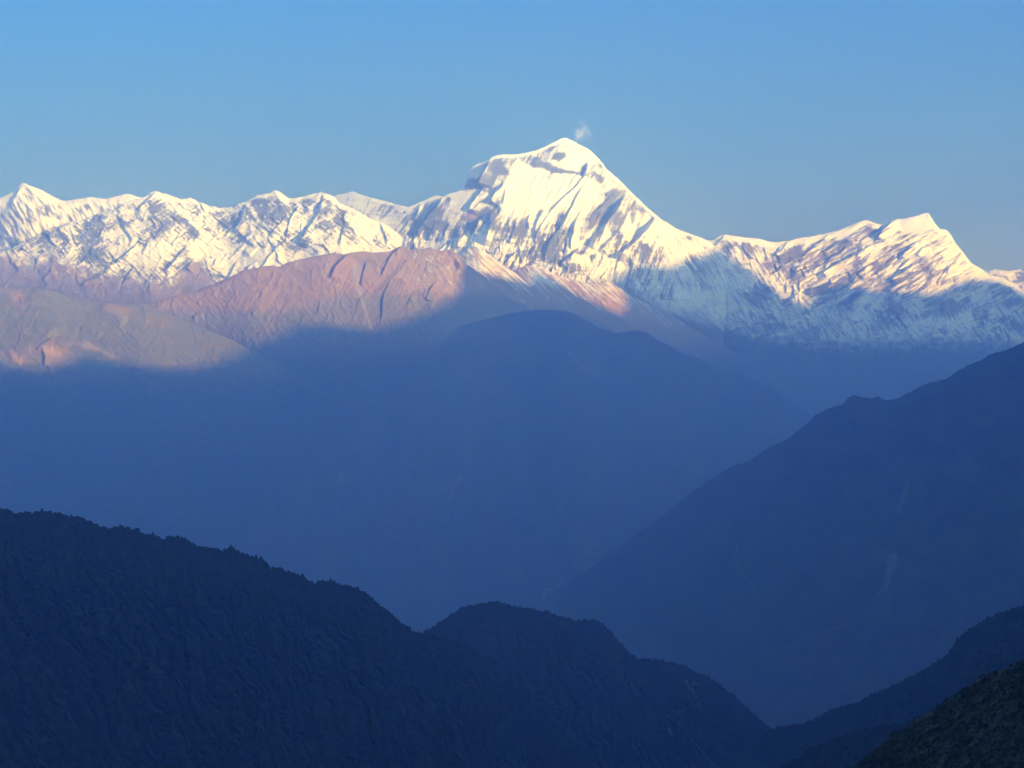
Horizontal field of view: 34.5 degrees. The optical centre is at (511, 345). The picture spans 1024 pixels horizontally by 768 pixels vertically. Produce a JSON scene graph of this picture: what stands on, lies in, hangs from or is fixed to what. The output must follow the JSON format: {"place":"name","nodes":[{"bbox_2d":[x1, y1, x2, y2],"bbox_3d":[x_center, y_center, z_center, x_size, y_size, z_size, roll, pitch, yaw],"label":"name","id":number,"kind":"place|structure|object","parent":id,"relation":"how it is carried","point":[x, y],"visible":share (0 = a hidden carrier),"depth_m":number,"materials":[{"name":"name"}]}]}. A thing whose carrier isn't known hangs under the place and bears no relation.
{"place":"outdoors","nodes":[
{"label":"outdoors","id":0,"kind":"place"},
{"bbox_2d":[0,183,140,251],"bbox_3d":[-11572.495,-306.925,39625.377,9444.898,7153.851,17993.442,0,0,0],"label":"snow pyramid mountain","id":1,"kind":"structure","parent":0,"point":[27,211],"depth_m":38491.80,"materials":[{"name":"white snow"}]},
{"bbox_2d":[0,287,367,550],"bbox_3d":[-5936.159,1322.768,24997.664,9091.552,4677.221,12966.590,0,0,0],"label":"grey green hill","id":2,"kind":"structure","parent":0,"point":[146,419],"depth_m":23844.20,"materials":[{"name":"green plant"}]},
{"bbox_2d":[0,190,403,303],"bbox_3d":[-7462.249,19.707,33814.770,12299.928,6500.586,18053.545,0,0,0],"label":"rocky snow range","id":3,"kind":"structure","parent":0,"point":[153,246],"depth_m":33050.18,"materials":[{"name":"white snow"}]},
{"bbox_2d":[0,513,597,767],"bbox_3d":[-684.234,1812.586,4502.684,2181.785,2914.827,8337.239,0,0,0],"label":"forested ridge","id":4,"kind":"structure","parent":0,"point":[207,712],"depth_m":4579.13,"materials":[{"name":"plant"}]},
{"bbox_2d":[0,508,591,767],"bbox_3d":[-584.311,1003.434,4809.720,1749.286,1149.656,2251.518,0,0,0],"label":"forest","id":5,"kind":"object","parent":4,"relation":"on","point":[40,668],"visible":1,"depth_m":4613.05,"materials":[{"name":"green plant"}]},
{"bbox_2d":[147,246,531,524],"bbox_3d":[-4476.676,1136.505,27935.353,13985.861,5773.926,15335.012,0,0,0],"label":"brown ridge","id":6,"kind":"structure","parent":0,"point":[362,334],"depth_m":27117.01,"materials":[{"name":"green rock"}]},
{"bbox_2d":[375,592,558,632],"bbox_3d":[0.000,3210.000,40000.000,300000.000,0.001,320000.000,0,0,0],"label":"ground","id":7,"kind":"structure","parent":0,"point":[419,616],"depth_m":20385.71,"materials":[{"name":"blue"}]},
{"bbox_2d":[460,246,546,309],"bbox_3d":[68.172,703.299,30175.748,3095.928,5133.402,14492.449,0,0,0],"label":"snow dusted spur","id":8,"kind":"structure","parent":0,"point":[505,280],"depth_m":30173.97,"materials":[{"name":"rock"},{"name":"snow"}]},
{"bbox_2d":[0,0,1023,271],"label":"sky","id":9,"kind":"structure","parent":0,"point":[768,120],"materials":[{"name":"blue"}]},
{"bbox_2d":[236,310,812,602],"bbox_3d":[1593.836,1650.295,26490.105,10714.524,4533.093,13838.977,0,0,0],"label":"shaded valley ridge","id":10,"kind":"structure","parent":0,"point":[536,453],"depth_m":23718.07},
{"bbox_2d":[334,138,727,345],"bbox_3d":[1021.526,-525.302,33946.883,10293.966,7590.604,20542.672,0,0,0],"label":"great snow peak","id":11,"kind":"structure","parent":0,"point":[567,208],"depth_m":32824.31,"materials":[{"name":"white snow"}]},
{"bbox_2d":[425,601,767,767],"bbox_3d":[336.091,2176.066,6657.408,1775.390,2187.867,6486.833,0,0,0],"label":"rounded forested hill","id":12,"kind":"structure","parent":0,"point":[492,644],"depth_m":6736.41,"materials":[{"name":"green plant"}]},
{"bbox_2d":[422,600,771,767],"bbox_3d":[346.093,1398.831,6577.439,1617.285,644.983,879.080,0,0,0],"label":"forest","id":13,"kind":"object","parent":12,"relation":"on","point":[759,722],"visible":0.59,"depth_m":6745.96,"materials":[{"name":"green plant"}]},
{"bbox_2d":[513,265,779,392],"bbox_3d":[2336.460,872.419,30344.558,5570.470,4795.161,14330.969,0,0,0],"label":"glacier foot spur","id":14,"kind":"structure","parent":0,"point":[609,306],"depth_m":30847.78,"materials":[{"name":"rock"},{"name":"snow"}]},
{"bbox_2d":[734,563,764,635],"bbox_3d":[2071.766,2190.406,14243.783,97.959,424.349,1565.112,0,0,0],"label":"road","id":15,"kind":"structure","parent":0,"point":[757,595],"depth_m":14131.12,"materials":[{"name":"blue"}]},
{"bbox_2d":[559,342,1023,728],"bbox_3d":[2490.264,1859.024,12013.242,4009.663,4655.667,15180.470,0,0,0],"label":"dark blue ridge","id":16,"kind":"structure","parent":0,"point":[910,505],"depth_m":12795.30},
{"bbox_2d":[753,591,881,660],"bbox_3d":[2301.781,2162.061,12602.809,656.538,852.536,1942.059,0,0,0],"label":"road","id":17,"kind":"structure","parent":0,"point":[822,631],"depth_m":12227.14,"materials":[{"name":"blue"}]},
{"bbox_2d":[786,718,917,767],"bbox_3d":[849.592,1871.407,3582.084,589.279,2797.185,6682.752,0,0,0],"label":"wooded spur","id":18,"kind":"structure","parent":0,"point":[856,742],"depth_m":3509.67,"materials":[{"name":"plant"}]},
{"bbox_2d":[779,704,939,767],"bbox_3d":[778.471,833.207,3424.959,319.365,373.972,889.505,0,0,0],"label":"forest","id":19,"kind":"object","parent":18,"relation":"on","point":[811,752],"visible":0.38,"depth_m":3530.36,"materials":[{"name":"green plant"}]},
{"bbox_2d":[709,213,1023,416],"bbox_3d":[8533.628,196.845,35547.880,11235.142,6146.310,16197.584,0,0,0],"label":"tilted snow peak","id":20,"kind":"structure","parent":0,"point":[889,310],"depth_m":33730.66,"materials":[{"name":"white snow"}]},
{"bbox_2d":[726,608,1023,767],"bbox_3d":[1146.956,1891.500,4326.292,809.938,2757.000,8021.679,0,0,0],"label":"wooded shoulder","id":21,"kind":"object","parent":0,"point":[750,755],"visible":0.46,"depth_m":4763.34},
{"bbox_2d":[759,604,1023,767],"bbox_3d":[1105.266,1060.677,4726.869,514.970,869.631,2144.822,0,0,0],"label":"forest","id":22,"kind":"object","parent":21,"relation":"on","point":[831,715],"visible":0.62,"depth_m":4849.08,"materials":[{"name":"green plant"}]},
{"bbox_2d":[860,662,1023,767],"bbox_3d":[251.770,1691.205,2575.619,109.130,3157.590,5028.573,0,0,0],"label":"scrubby slope","id":23,"kind":"structure","parent":0,"point":[944,746],"depth_m":935.15,"materials":[{"name":"green plant"}]},
{"bbox_2d":[855,660,1023,767],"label":"scrub","id":24,"kind":"object","parent":23,"relation":"on","point":[895,763],"visible":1,"depth_m":945.39,"materials":[{"name":"green plant"}]},
{"bbox_2d":[985,269,1023,292],"bbox_3d":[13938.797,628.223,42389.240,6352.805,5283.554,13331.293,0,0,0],"label":"distant snow crest","id":25,"kind":"object","parent":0,"point":[1015,278],"visible":0.06,"depth_m":41832.92,"materials":[{"name":"white snow"}]}
]}

